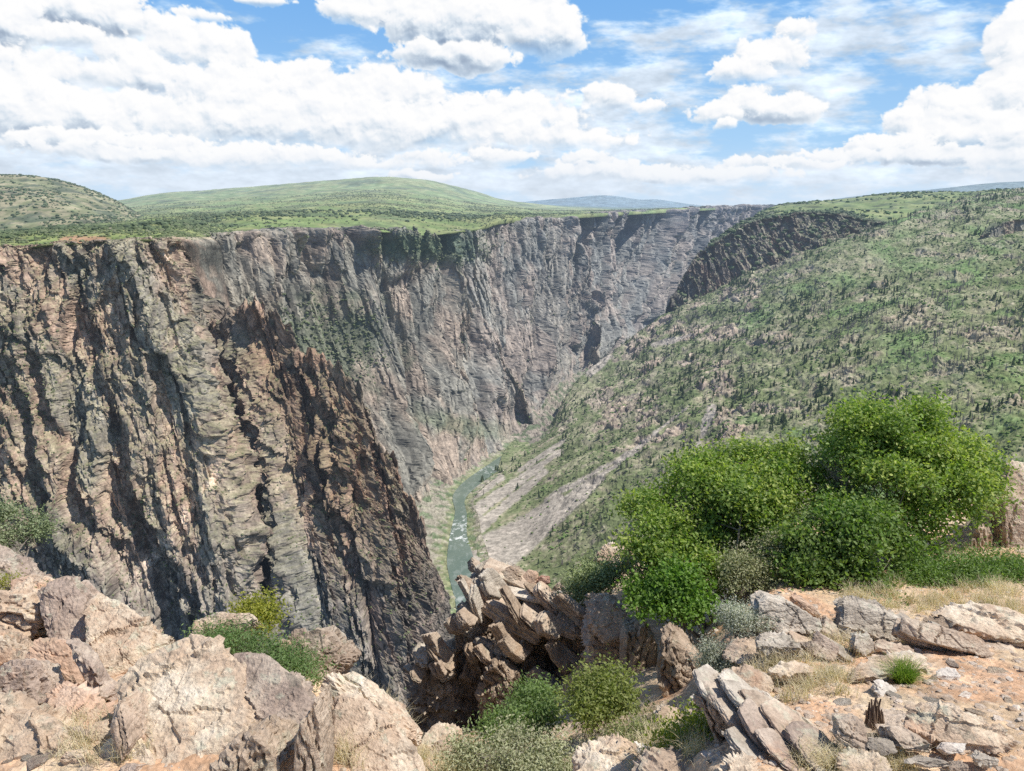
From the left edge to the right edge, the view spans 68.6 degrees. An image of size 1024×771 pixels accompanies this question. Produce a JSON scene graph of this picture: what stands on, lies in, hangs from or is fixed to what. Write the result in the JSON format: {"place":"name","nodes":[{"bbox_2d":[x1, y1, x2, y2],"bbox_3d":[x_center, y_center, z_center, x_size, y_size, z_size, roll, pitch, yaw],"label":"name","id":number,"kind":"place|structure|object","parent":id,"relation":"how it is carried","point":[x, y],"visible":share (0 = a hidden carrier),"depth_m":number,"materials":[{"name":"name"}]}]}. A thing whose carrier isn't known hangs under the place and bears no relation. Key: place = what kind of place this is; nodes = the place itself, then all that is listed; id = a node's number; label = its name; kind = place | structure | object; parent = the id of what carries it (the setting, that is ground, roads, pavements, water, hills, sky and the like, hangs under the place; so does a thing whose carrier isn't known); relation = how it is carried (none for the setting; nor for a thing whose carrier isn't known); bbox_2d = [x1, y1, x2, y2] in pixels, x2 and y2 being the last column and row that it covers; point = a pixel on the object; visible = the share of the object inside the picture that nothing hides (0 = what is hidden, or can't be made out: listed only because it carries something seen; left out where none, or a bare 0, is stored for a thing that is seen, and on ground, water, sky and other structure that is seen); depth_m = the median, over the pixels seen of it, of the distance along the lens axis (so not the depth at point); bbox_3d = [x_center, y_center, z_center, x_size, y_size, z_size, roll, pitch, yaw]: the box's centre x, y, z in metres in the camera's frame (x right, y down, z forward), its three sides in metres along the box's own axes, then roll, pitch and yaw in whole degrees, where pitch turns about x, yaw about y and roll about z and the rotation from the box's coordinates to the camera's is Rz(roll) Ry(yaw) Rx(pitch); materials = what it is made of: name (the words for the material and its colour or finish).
{"place":"outdoors","nodes":[
{"label":"outdoors","id":0,"kind":"place"},
{"bbox_2d":[0,175,140,229],"bbox_3d":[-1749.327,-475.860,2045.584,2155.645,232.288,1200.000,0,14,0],"label":"hill","id":1,"kind":"structure","parent":0,"point":[33,219],"depth_m":1754.90,"materials":[{"name":"plant"}]},
{"bbox_2d":[0,174,143,227],"bbox_3d":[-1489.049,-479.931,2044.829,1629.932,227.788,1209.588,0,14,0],"label":"hill scrub","id":2,"kind":"object","parent":1,"relation":"on","point":[105,218],"visible":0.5,"depth_m":1783.37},
{"bbox_2d":[0,236,453,708],"bbox_3d":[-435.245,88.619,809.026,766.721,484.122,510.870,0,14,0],"label":"canyon wall","id":3,"kind":"structure","parent":0,"point":[96,428],"depth_m":757.54,"materials":[{"name":"stone"}]},
{"bbox_2d":[0,236,446,692],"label":"cliff scrub","id":4,"kind":"object","parent":3,"relation":"on","point":[165,565],"visible":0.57,"depth_m":754.23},
{"bbox_2d":[110,225,539,501],"bbox_3d":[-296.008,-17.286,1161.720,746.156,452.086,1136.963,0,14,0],"label":"canyon wall","id":5,"kind":"structure","parent":0,"point":[420,401],"depth_m":1345.45,"materials":[{"name":"stone"}]},
{"bbox_2d":[0,177,714,248],"bbox_3d":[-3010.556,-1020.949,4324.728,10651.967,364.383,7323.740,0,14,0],"label":"plateau","id":6,"kind":"structure","parent":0,"point":[422,188],"depth_m":2587.34,"materials":[{"name":"plant"}]},
{"bbox_2d":[0,207,675,238],"bbox_3d":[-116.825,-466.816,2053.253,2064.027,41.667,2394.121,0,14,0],"label":"rim scrub","id":7,"kind":"object","parent":6,"relation":"on","point":[165,224],"visible":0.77,"depth_m":1518.38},
{"bbox_2d":[0,189,683,248],"bbox_3d":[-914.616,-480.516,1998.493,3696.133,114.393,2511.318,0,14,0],"label":"plateau scrub","id":8,"kind":"object","parent":6,"relation":"on","point":[168,233],"visible":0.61,"depth_m":1576.63,"materials":[{"name":"plant"}]},
{"bbox_2d":[415,436,514,613],"bbox_3d":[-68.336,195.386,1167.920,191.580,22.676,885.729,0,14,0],"label":"river bank","id":9,"kind":"structure","parent":0,"point":[436,509],"depth_m":1165.14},
{"bbox_2d":[447,456,501,609],"bbox_3d":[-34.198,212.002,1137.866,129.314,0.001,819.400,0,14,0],"label":"river","id":10,"kind":"structure","parent":0,"point":[459,554],"depth_m":1103.06,"materials":[{"name":"liquid"}]},
{"bbox_2d":[465,444,529,561],"bbox_3d":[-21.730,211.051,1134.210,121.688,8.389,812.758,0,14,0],"label":"river bank","id":11,"kind":"structure","parent":0,"point":[474,535],"depth_m":1132.81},
{"bbox_2d":[0,0,1023,205],"bbox_3d":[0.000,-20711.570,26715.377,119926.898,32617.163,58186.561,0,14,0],"label":"sky","id":12,"kind":"structure","parent":0,"point":[728,102],"depth_m":53100.67,"materials":[{"name":"white"}]},
{"bbox_2d":[0,499,1023,770],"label":"rocky ground","id":13,"kind":"structure","parent":0,"point":[822,599],"depth_m":6.98,"materials":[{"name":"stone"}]},
{"bbox_2d":[0,629,32,665],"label":"boulder","id":14,"kind":"object","parent":13,"relation":"on","point":[12,642],"visible":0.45,"depth_m":7.62,"materials":[{"name":"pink stone"}]},
{"bbox_2d":[0,588,46,641],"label":"boulder","id":15,"kind":"object","parent":13,"relation":"on","point":[20,610],"visible":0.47,"depth_m":8.29,"materials":[{"name":"beige stone"}]},
{"bbox_2d":[0,544,51,583],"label":"boulder","id":16,"kind":"object","parent":13,"relation":"on","point":[12,560],"visible":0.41,"depth_m":11.05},
{"bbox_2d":[0,658,64,704],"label":"boulder","id":17,"kind":"object","parent":13,"relation":"on","point":[34,679],"visible":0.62,"depth_m":6.66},
{"bbox_2d":[0,492,70,556],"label":"shrub","id":18,"kind":"object","parent":13,"relation":"on","point":[33,530],"visible":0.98,"depth_m":13.06,"materials":[{"name":"green plant"}]},
{"bbox_2d":[0,688,84,767],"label":"boulder","id":19,"kind":"object","parent":13,"relation":"on","point":[28,725],"visible":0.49,"depth_m":5.61,"materials":[{"name":"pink stone"}]},
{"bbox_2d":[25,637,84,685],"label":"boulder","id":20,"kind":"object","parent":13,"relation":"on","point":[54,650],"visible":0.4,"depth_m":7.19,"materials":[{"name":"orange stone"}]},
{"bbox_2d":[37,576,99,642],"bbox_3d":[-4.870,2.571,8.337,0.746,0.834,0.840,0,14,0],"label":"boulder","id":21,"kind":"object","parent":13,"relation":"on","point":[64,600],"visible":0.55,"depth_m":8.20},
{"bbox_2d":[44,680,114,728],"bbox_3d":[-3.600,2.791,6.280,0.906,0.431,0.427,8,16,30],"label":"boulder","id":22,"kind":"object","parent":13,"relation":"on","point":[67,693],"visible":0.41,"depth_m":6.25,"materials":[{"name":"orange stone"}]},
{"bbox_2d":[66,638,109,686],"bbox_3d":[-3.873,2.547,6.866,0.500,0.422,0.231,10,17,34],"label":"rock slab","id":23,"kind":"object","parent":13,"relation":"on","point":[89,663],"visible":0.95,"depth_m":6.78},
{"bbox_2d":[85,719,111,744],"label":"stone","id":24,"kind":"object","parent":13,"relation":"on","point":[106,723],"visible":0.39,"depth_m":5.67,"materials":[{"name":"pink stone"}]},
{"bbox_2d":[83,593,170,676],"bbox_3d":[-4.122,2.772,7.918,1.194,0.900,0.898,7,16,27],"label":"boulder","id":25,"kind":"object","parent":13,"relation":"on","point":[121,638],"visible":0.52,"depth_m":7.75,"materials":[{"name":"beige stone"}]},
{"bbox_2d":[99,738,155,764],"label":"boulder","id":26,"kind":"object","parent":13,"relation":"on","point":[148,758],"visible":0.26,"depth_m":5.41,"materials":[{"name":"beige stone"}]},
{"bbox_2d":[110,687,148,760],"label":"boulder","id":27,"kind":"object","parent":13,"relation":"on","point":[129,720],"visible":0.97,"depth_m":5.43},
{"bbox_2d":[114,633,255,764],"bbox_3d":[-2.422,2.709,5.960,1.316,1.318,1.164,12,19,41],"label":"boulder","id":28,"kind":"object","parent":13,"relation":"on","point":[199,703],"visible":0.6,"depth_m":5.72,"materials":[{"name":"beige stone"}]},
{"bbox_2d":[192,612,262,642],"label":"boulder","id":29,"kind":"object","parent":13,"relation":"on","point":[249,617],"visible":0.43,"depth_m":7.66,"materials":[{"name":"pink stone"}]},
{"bbox_2d":[172,607,287,660],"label":"weeds","id":30,"kind":"object","parent":13,"relation":"on","point":[236,647],"visible":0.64,"depth_m":7.38,"materials":[{"name":"green plant"}]},
{"bbox_2d":[209,714,298,770],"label":"boulder","id":31,"kind":"object","parent":13,"relation":"on","point":[265,744],"visible":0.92,"depth_m":5.04,"materials":[{"name":"stone"}]},
{"bbox_2d":[225,577,294,652],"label":"shrub","id":32,"kind":"object","parent":13,"relation":"on","point":[261,609],"visible":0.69,"depth_m":8.09,"materials":[{"name":"green plant"}]},
{"bbox_2d":[233,652,315,723],"bbox_3d":[-1.866,2.703,5.843,1.018,1.016,1.230,0,14,0],"label":"boulder","id":33,"kind":"object","parent":13,"relation":"on","point":[277,688],"visible":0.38,"depth_m":5.80,"materials":[{"name":"stone"}]},
{"bbox_2d":[248,625,340,691],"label":"weeds","id":34,"kind":"object","parent":13,"relation":"on","point":[290,660],"visible":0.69,"depth_m":7.12,"materials":[{"name":"green plant"}]},
{"bbox_2d":[293,682,334,770],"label":"boulder","id":35,"kind":"object","parent":13,"relation":"on","point":[314,748],"visible":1,"depth_m":4.98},
{"bbox_2d":[288,625,361,683],"bbox_3d":[-1.925,2.740,7.698,0.573,0.772,0.824,3,14,11],"label":"boulder","id":36,"kind":"object","parent":13,"relation":"on","point":[348,657],"visible":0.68,"depth_m":7.48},
{"bbox_2d":[319,671,422,745],"bbox_3d":[-1.165,2.876,6.750,1.025,0.692,0.707,8,16,29],"label":"boulder","id":37,"kind":"object","parent":13,"relation":"on","point":[352,682],"visible":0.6,"depth_m":6.55,"materials":[{"name":"beige stone"}]},
{"bbox_2d":[331,692,424,770],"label":"boulder","id":38,"kind":"object","parent":13,"relation":"on","point":[392,746],"visible":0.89,"depth_m":5.72,"materials":[{"name":"beige stone"}]},
{"bbox_2d":[421,721,462,750],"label":"boulder","id":39,"kind":"object","parent":13,"relation":"on","point":[435,730],"visible":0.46,"depth_m":9.21,"materials":[{"name":"beige stone"}]},
{"bbox_2d":[402,557,585,738],"bbox_3d":[0.302,6.059,15.081,4.915,5.894,3.938,0,14,0],"label":"rock outcrop","id":40,"kind":"object","parent":13,"relation":"on","point":[497,624],"visible":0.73,"depth_m":13.42,"materials":[{"name":"stone"}]},
{"bbox_2d":[424,710,581,770],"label":"shrub","id":41,"kind":"object","parent":13,"relation":"on","point":[545,758],"visible":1,"depth_m":7.42,"materials":[{"name":"green plant"}]},
{"bbox_2d":[463,665,576,750],"bbox_3d":[0.205,4.128,9.437,1.617,1.021,1.754,0,14,0],"label":"shrub","id":42,"kind":"object","parent":13,"relation":"on","point":[535,696],"visible":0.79,"depth_m":9.27,"materials":[{"name":"green plant"}]},
{"bbox_2d":[21,535,1023,770],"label":"dry grass","id":43,"kind":"structure","parent":13,"relation":"on","point":[897,759],"depth_m":7.03,"materials":[{"name":"plant"}]},
{"bbox_2d":[551,544,644,606],"bbox_3d":[1.720,3.562,14.160,2.311,1.069,1.719,-7,15,-26],"label":"shrub","id":44,"kind":"object","parent":13,"relation":"on","point":[597,578],"visible":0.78,"depth_m":13.85,"materials":[{"name":"green plant"}]},
{"bbox_2d":[549,648,655,739],"bbox_3d":[1.026,3.656,8.774,1.318,0.820,1.433,0,14,0],"label":"shrub","id":45,"kind":"object","parent":13,"relation":"on","point":[594,693],"visible":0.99,"depth_m":8.59,"materials":[{"name":"green plant"}]},
{"bbox_2d":[580,592,626,674],"bbox_3d":[1.637,4.273,12.925,0.994,1.380,1.432,0,14,0],"label":"rock pillar","id":46,"kind":"object","parent":13,"relation":"on","point":[594,645],"visible":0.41,"depth_m":12.52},
{"bbox_2d":[586,594,627,644],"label":"boulder","id":47,"kind":"object","parent":46,"relation":"on","point":[605,619],"visible":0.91,"depth_m":12.35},
{"bbox_2d":[572,733,640,770],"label":"boulder","id":48,"kind":"object","parent":13,"relation":"on","point":[601,753],"visible":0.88,"depth_m":6.65,"materials":[{"name":"beige stone"}]},
{"bbox_2d":[591,700,676,741],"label":"shrub","id":49,"kind":"object","parent":13,"relation":"on","point":[630,731],"visible":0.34,"depth_m":7.63,"materials":[{"name":"green plant"}]},
{"bbox_2d":[619,613,657,676],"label":"boulder","id":50,"kind":"object","parent":13,"relation":"on","point":[638,643],"visible":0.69,"depth_m":11.57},
{"bbox_2d":[631,746,688,770],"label":"boulder","id":51,"kind":"object","parent":13,"relation":"on","point":[658,759],"visible":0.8,"depth_m":5.93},
{"bbox_2d":[607,552,728,647],"bbox_3d":[2.245,3.046,10.931,1.830,1.166,1.437,9,17,32],"label":"oak bush","id":52,"kind":"object","parent":13,"relation":"on","point":[672,592],"visible":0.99,"depth_m":10.70,"materials":[{"name":"green plant"}]},
{"bbox_2d":[632,687,713,751],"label":"shrub","id":53,"kind":"object","parent":13,"relation":"on","point":[668,734],"visible":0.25,"depth_m":6.47,"materials":[{"name":"green plant"}]},
{"bbox_2d":[656,622,702,697],"bbox_3d":[2.215,3.685,9.807,0.751,1.118,0.915,0,14,0],"label":"rock slab","id":54,"kind":"object","parent":13,"relation":"on","point":[673,674],"visible":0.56,"depth_m":9.52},
{"bbox_2d":[701,698,729,743],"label":"rock slab","id":55,"kind":"object","parent":13,"relation":"on","point":[717,723],"visible":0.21,"depth_m":6.03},
{"bbox_2d":[692,664,719,709],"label":"rock slab","id":56,"kind":"object","parent":55,"relation":"on","point":[705,672],"visible":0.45,"depth_m":6.16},
{"bbox_2d":[684,591,783,672],"bbox_3d":[2.415,2.733,8.089,1.133,0.882,0.881,-12,18,-40],"label":"sage bush","id":57,"kind":"object","parent":13,"relation":"on","point":[738,619],"visible":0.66,"depth_m":8.07,"materials":[{"name":"green plant"}]},
{"bbox_2d":[718,750,759,770],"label":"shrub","id":58,"kind":"object","parent":13,"relation":"on","point":[742,761],"visible":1,"depth_m":5.17,"materials":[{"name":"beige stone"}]},
{"bbox_2d":[721,637,760,666],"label":"rock slab","id":59,"kind":"object","parent":13,"relation":"on","point":[740,645],"visible":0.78,"depth_m":7.83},
{"bbox_2d":[721,725,761,759],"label":"rock slab","id":60,"kind":"object","parent":13,"relation":"on","point":[738,738],"visible":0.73,"depth_m":5.47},
{"bbox_2d":[719,663,773,692],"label":"rock slab","id":61,"kind":"object","parent":13,"relation":"on","point":[751,676],"visible":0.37,"depth_m":6.83,"materials":[{"name":"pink stone"}]},
{"bbox_2d":[604,427,894,637],"bbox_3d":[3.855,2.292,12.673,4.862,2.561,3.740,0,14,0],"label":"oak bush","id":62,"kind":"object","parent":13,"relation":"on","point":[754,495],"visible":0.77,"depth_m":12.18,"materials":[{"name":"green plant"}]},
{"bbox_2d":[737,697,773,753],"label":"rock slab","id":63,"kind":"object","parent":13,"relation":"on","point":[752,716],"visible":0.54,"depth_m":5.62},
{"bbox_2d":[707,494,820,606],"bbox_3d":[3.918,2.564,11.515,1.419,1.446,2.870,13,19,42],"label":"shrub","id":64,"kind":"object","parent":13,"relation":"on","point":[740,569],"visible":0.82,"depth_m":11.00,"materials":[{"name":"green plant"}]},
{"bbox_2d":[754,728,800,770],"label":"rock slab","id":65,"kind":"object","parent":13,"relation":"on","point":[772,741],"visible":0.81,"depth_m":5.39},
{"bbox_2d":[755,631,803,661],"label":"rock slab","id":66,"kind":"object","parent":13,"relation":"on","point":[766,641],"visible":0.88,"depth_m":7.57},
{"bbox_2d":[760,698,805,740],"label":"rock slab","id":67,"kind":"object","parent":13,"relation":"on","point":[779,715],"visible":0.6,"depth_m":5.69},
{"bbox_2d":[750,590,821,635],"bbox_3d":[2.996,2.519,8.318,0.751,0.482,0.594,0,14,0],"label":"rock slab","id":68,"kind":"object","parent":13,"relation":"on","point":[791,615],"visible":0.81,"depth_m":8.13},
{"bbox_2d":[768,660,813,682],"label":"stone","id":69,"kind":"object","parent":13,"relation":"on","point":[775,671],"visible":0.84,"depth_m":6.96,"materials":[{"name":"beige stone"}]},
{"bbox_2d":[783,721,838,762],"bbox_3d":[2.188,2.617,5.479,0.346,0.152,0.390,-5,15,-18],"label":"rock slab","id":70,"kind":"object","parent":13,"relation":"on","point":[814,733],"visible":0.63,"depth_m":5.52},
{"bbox_2d":[798,640,836,662],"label":"rock slab","id":71,"kind":"object","parent":13,"relation":"on","point":[815,647],"visible":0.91,"depth_m":7.57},
{"bbox_2d":[753,485,937,597],"bbox_3d":[4.943,2.355,11.171,2.629,1.555,2.246,0,14,0],"label":"oak bush","id":72,"kind":"object","parent":13,"relation":"on","point":[843,544],"visible":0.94,"depth_m":10.81,"materials":[{"name":"green plant"}]},
{"bbox_2d":[831,713,867,751],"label":"rock slab","id":73,"kind":"object","parent":13,"relation":"on","point":[850,729],"visible":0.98,"depth_m":5.37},
{"bbox_2d":[849,631,874,656],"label":"rock slab","id":74,"kind":"object","parent":13,"relation":"on","point":[863,642],"visible":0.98,"depth_m":7.75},
{"bbox_2d":[833,746,892,770],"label":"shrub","id":75,"kind":"object","parent":13,"relation":"on","point":[869,756],"visible":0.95,"depth_m":5.21,"materials":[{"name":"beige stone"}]},
{"bbox_2d":[833,595,901,641],"bbox_3d":[3.993,2.620,8.500,0.823,0.551,0.669,0,14,0],"label":"rock slab","id":76,"kind":"object","parent":13,"relation":"on","point":[874,617],"visible":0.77,"depth_m":8.30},
{"bbox_2d":[864,698,884,729],"bbox_3d":[2.887,2.626,5.939,0.163,0.294,0.133,0,14,0],"label":"dead stump","id":77,"kind":"object","parent":13,"relation":"on","point":[874,714],"visible":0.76,"depth_m":5.92,"materials":[{"name":"brown wood"}]},
{"bbox_2d":[866,733,897,755],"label":"rock slab","id":78,"kind":"object","parent":13,"relation":"on","point":[885,746],"visible":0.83,"depth_m":5.31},
{"bbox_2d":[847,649,931,682],"bbox_3d":[3.540,2.715,7.105,0.858,0.286,0.338,0,14,0],"label":"rock slab","id":79,"kind":"object","parent":13,"relation":"on","point":[869,668],"visible":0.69,"depth_m":7.04,"materials":[{"name":"beige stone"}]},
{"bbox_2d":[875,723,931,752],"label":"rock slab","id":80,"kind":"object","parent":13,"relation":"on","point":[902,737],"visible":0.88,"depth_m":5.35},
{"bbox_2d":[872,650,934,686],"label":"grass tuft","id":81,"kind":"object","parent":13,"relation":"on","point":[907,675],"visible":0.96,"depth_m":6.93,"materials":[{"name":"green plant"}]},
{"bbox_2d":[801,384,1023,567],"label":"oak bush","id":82,"kind":"object","parent":13,"relation":"on","point":[912,453],"visible":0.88,"depth_m":12.04,"materials":[{"name":"green plant"}]},
{"bbox_2d":[904,755,950,767],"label":"rock slab","id":83,"kind":"object","parent":13,"relation":"on","point":[924,761],"visible":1,"depth_m":5.17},
{"bbox_2d":[891,617,992,657],"bbox_3d":[4.521,2.645,7.929,0.920,0.403,0.415,2,14,8],"label":"rock slab","id":84,"kind":"object","parent":13,"relation":"on","point":[929,635],"visible":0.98,"depth_m":7.83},
{"bbox_2d":[882,539,1023,590],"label":"weeds","id":85,"kind":"object","parent":13,"relation":"on","point":[944,570],"visible":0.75,"depth_m":10.99,"materials":[{"name":"green plant"}]},
{"bbox_2d":[903,700,1016,754],"bbox_3d":[3.324,2.604,5.586,0.774,0.352,0.466,7,15,25],"label":"rock slab","id":86,"kind":"object","parent":13,"relation":"on","point":[934,724],"visible":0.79,"depth_m":5.53,"materials":[{"name":"beige stone"}]},
{"bbox_2d":[925,520,1023,585],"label":"weeds","id":87,"kind":"object","parent":13,"relation":"on","point":[1014,563],"visible":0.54,"depth_m":11.32,"materials":[{"name":"green plant"}]},
{"bbox_2d":[956,521,992,550],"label":"rock slab","id":88,"kind":"object","parent":13,"relation":"on","point":[982,533],"visible":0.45,"depth_m":13.11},
{"bbox_2d":[931,600,1023,647],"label":"rock slab","id":89,"kind":"object","parent":13,"relation":"on","point":[991,622],"visible":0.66,"depth_m":8.31,"materials":[{"name":"beige stone"}]},
{"bbox_2d":[991,497,1023,547],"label":"rock slab","id":90,"kind":"object","parent":13,"relation":"on","point":[1015,534],"visible":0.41,"depth_m":13.04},
{"bbox_2d":[999,460,1023,504],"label":"rock slab","id":91,"kind":"object","parent":13,"relation":"on","point":[1018,476],"visible":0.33,"depth_m":13.67,"materials":[{"name":"beige stone"}]},
{"bbox_2d":[422,216,606,466],"bbox_3d":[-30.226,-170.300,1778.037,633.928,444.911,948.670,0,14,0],"label":"canyon wall","id":92,"kind":"structure","parent":0,"point":[509,293],"depth_m":1759.79,"materials":[{"name":"stone"}]},
{"bbox_2d":[511,368,588,443],"bbox_3d":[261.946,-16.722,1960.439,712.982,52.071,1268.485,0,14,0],"label":"slope","id":93,"kind":"structure","parent":0,"point":[543,420],"depth_m":1630.81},
{"bbox_2d":[526,195,702,207],"bbox_3d":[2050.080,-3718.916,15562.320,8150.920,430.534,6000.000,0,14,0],"label":"mesa","id":94,"kind":"structure","parent":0,"point":[604,201],"depth_m":14037.17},
{"bbox_2d":[576,204,774,370],"bbox_3d":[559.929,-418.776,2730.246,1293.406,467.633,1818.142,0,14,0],"label":"canyon wall","id":95,"kind":"structure","parent":0,"point":[627,278],"depth_m":2657.68,"materials":[{"name":"stone"}]},
{"bbox_2d":[211,204,772,460],"bbox_3d":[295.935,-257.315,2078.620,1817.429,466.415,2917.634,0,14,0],"label":"cliff scrub","id":96,"kind":"object","parent":95,"relation":"on","point":[360,319],"visible":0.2,"depth_m":1328.07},
{"bbox_2d":[469,188,1023,592],"bbox_3d":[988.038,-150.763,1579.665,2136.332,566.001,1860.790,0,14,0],"label":"canyon slope","id":97,"kind":"structure","parent":0,"point":[510,535],"depth_m":1234.19,"materials":[{"name":"plant"}]},
{"bbox_2d":[466,189,1023,590],"bbox_3d":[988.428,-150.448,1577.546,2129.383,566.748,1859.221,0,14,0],"label":"scrub","id":98,"kind":"object","parent":97,"relation":"on","point":[758,389],"visible":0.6,"depth_m":1277.49,"materials":[{"name":"plant"}]},
{"bbox_2d":[483,187,1023,494],"bbox_3d":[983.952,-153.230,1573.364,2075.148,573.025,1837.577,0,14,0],"label":"dead wood","id":99,"kind":"object","parent":97,"relation":"on","point":[896,329],"visible":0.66,"depth_m":1238.96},
{"bbox_2d":[486,186,1023,585],"bbox_3d":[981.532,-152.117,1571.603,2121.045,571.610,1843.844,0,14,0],"label":"conifer wood","id":100,"kind":"object","parent":97,"relation":"on","point":[742,282],"visible":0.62,"depth_m":1423.12,"materials":[{"name":"plant"}]},
{"bbox_2d":[618,211,885,347],"bbox_3d":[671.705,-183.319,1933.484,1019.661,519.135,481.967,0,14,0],"label":"rock prow","id":101,"kind":"object","parent":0,"point":[718,275],"visible":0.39,"depth_m":1794.06,"materials":[{"name":"stone"}]},
{"bbox_2d":[673,209,895,309],"bbox_3d":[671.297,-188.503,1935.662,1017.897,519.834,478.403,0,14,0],"label":"cliff scrub","id":102,"kind":"object","parent":101,"relation":"on","point":[741,222],"visible":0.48,"depth_m":1815.55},
{"bbox_2d":[759,188,1023,221],"bbox_3d":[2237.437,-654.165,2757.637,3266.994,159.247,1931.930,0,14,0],"label":"plateau","id":103,"kind":"structure","parent":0,"point":[909,205],"depth_m":2155.75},
{"bbox_2d":[757,187,1021,226],"bbox_3d":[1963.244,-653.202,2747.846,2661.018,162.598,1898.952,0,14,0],"label":"plateau scrub","id":104,"kind":"object","parent":103,"relation":"on","point":[907,194],"visible":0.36,"depth_m":2245.78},
{"bbox_2d":[839,181,1023,198],"bbox_3d":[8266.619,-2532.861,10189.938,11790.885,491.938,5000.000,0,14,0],"label":"ridge","id":105,"kind":"structure","parent":0,"point":[989,186],"depth_m":8992.77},
{"bbox_2d":[980,218,1023,238],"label":"cliff","id":106,"kind":"structure","parent":0,"point":[996,230],"depth_m":1531.12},
{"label":"rock slab","id":107,"kind":"object","parent":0,"visible":0},
{"bbox_2d":[713,697,744,728],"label":"rock slab","id":108,"kind":"object","parent":107,"relation":"on","point":[727,708],"visible":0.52,"depth_m":5.79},
{"bbox_2d":[720,679,748,708],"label":"rock slab","id":109,"kind":"object","parent":107,"relation":"on","point":[730,688],"visible":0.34,"depth_m":5.92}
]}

